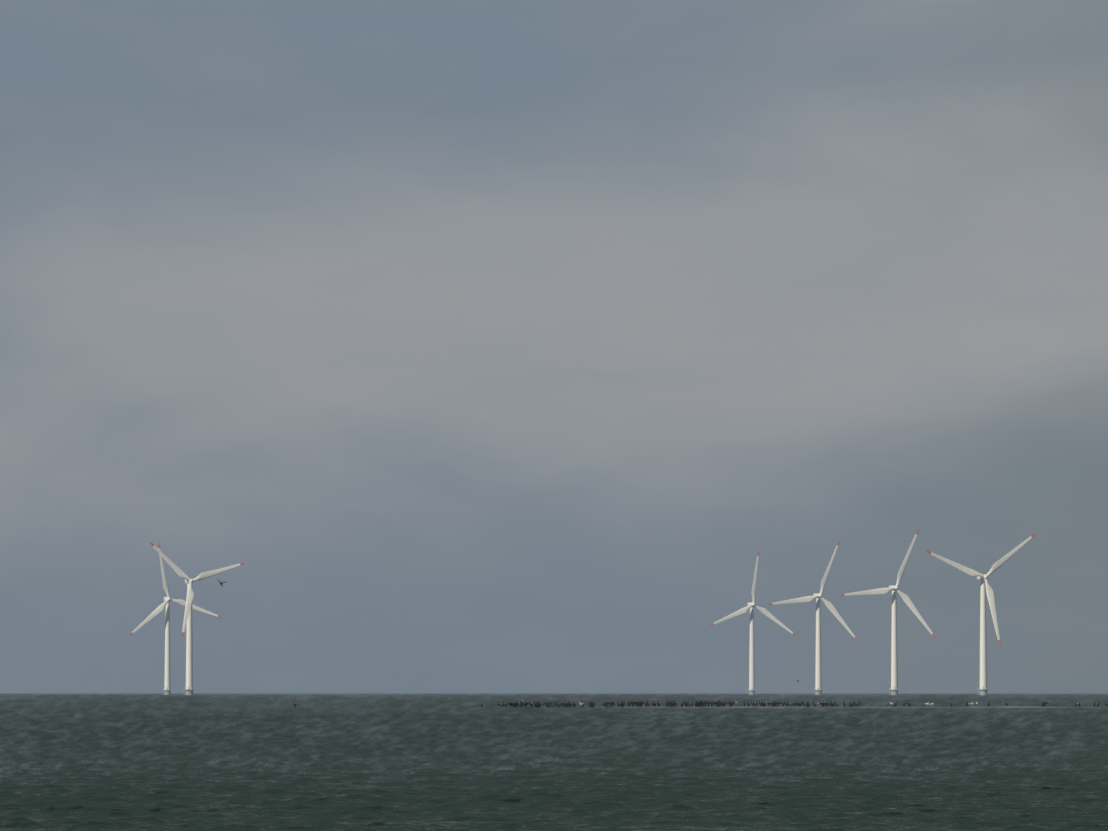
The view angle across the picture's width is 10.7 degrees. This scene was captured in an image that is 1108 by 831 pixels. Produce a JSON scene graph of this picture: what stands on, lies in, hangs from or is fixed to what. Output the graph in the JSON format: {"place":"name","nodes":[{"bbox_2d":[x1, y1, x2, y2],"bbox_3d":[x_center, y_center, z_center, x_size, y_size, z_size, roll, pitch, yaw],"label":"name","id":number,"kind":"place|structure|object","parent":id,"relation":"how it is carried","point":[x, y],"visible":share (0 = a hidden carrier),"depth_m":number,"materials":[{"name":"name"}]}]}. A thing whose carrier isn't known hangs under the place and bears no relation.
{"place":"outdoors","nodes":[
{"label":"outdoors","id":0,"kind":"place"},
{"bbox_2d":[0,693,1107,830],"bbox_3d":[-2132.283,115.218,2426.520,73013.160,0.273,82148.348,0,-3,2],"label":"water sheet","id":1,"kind":"object","parent":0,"point":[270,762],"visible":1,"depth_m":165.61,"materials":[{"name":"grey liquid"}]},
{"bbox_2d":[129,544,221,694],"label":"turbine","id":2,"kind":"object","parent":1,"relation":"on","point":[154,613],"visible":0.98,"depth_m":6229.95,"materials":[{"name":"white paint"}]},
{"bbox_2d":[150,542,244,694],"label":"turbine","id":3,"kind":"object","parent":1,"relation":"on","point":[189,689],"visible":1,"depth_m":5223.39,"materials":[{"name":"white paint"}]},
{"bbox_2d":[709,551,795,694],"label":"turbine","id":4,"kind":"object","parent":1,"relation":"on","point":[768,614],"visible":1,"depth_m":6611.62,"materials":[{"name":"white paint"}]},
{"bbox_2d":[768,541,857,694],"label":"turbine","id":5,"kind":"object","parent":1,"relation":"on","point":[818,673],"visible":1,"depth_m":6011.64,"materials":[{"name":"white paint"}]},
{"bbox_2d":[840,529,935,694],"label":"turbine","id":6,"kind":"object","parent":1,"relation":"on","point":[894,657],"visible":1,"depth_m":5565.13,"materials":[{"name":"white paint"}]},
{"bbox_2d":[926,533,1036,694],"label":"turbine","id":7,"kind":"object","parent":1,"relation":"on","point":[988,590],"visible":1,"depth_m":5039.70,"materials":[{"name":"white paint"}]},
{"bbox_2d":[0,0,1107,692],"label":"sky","id":8,"kind":"structure","parent":0,"point":[497,346],"materials":[{"name":"grey"}]},
{"bbox_2d":[624,706,1107,707],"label":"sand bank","id":9,"kind":"structure","parent":0,"point":[871,707],"depth_m":793.76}
]}

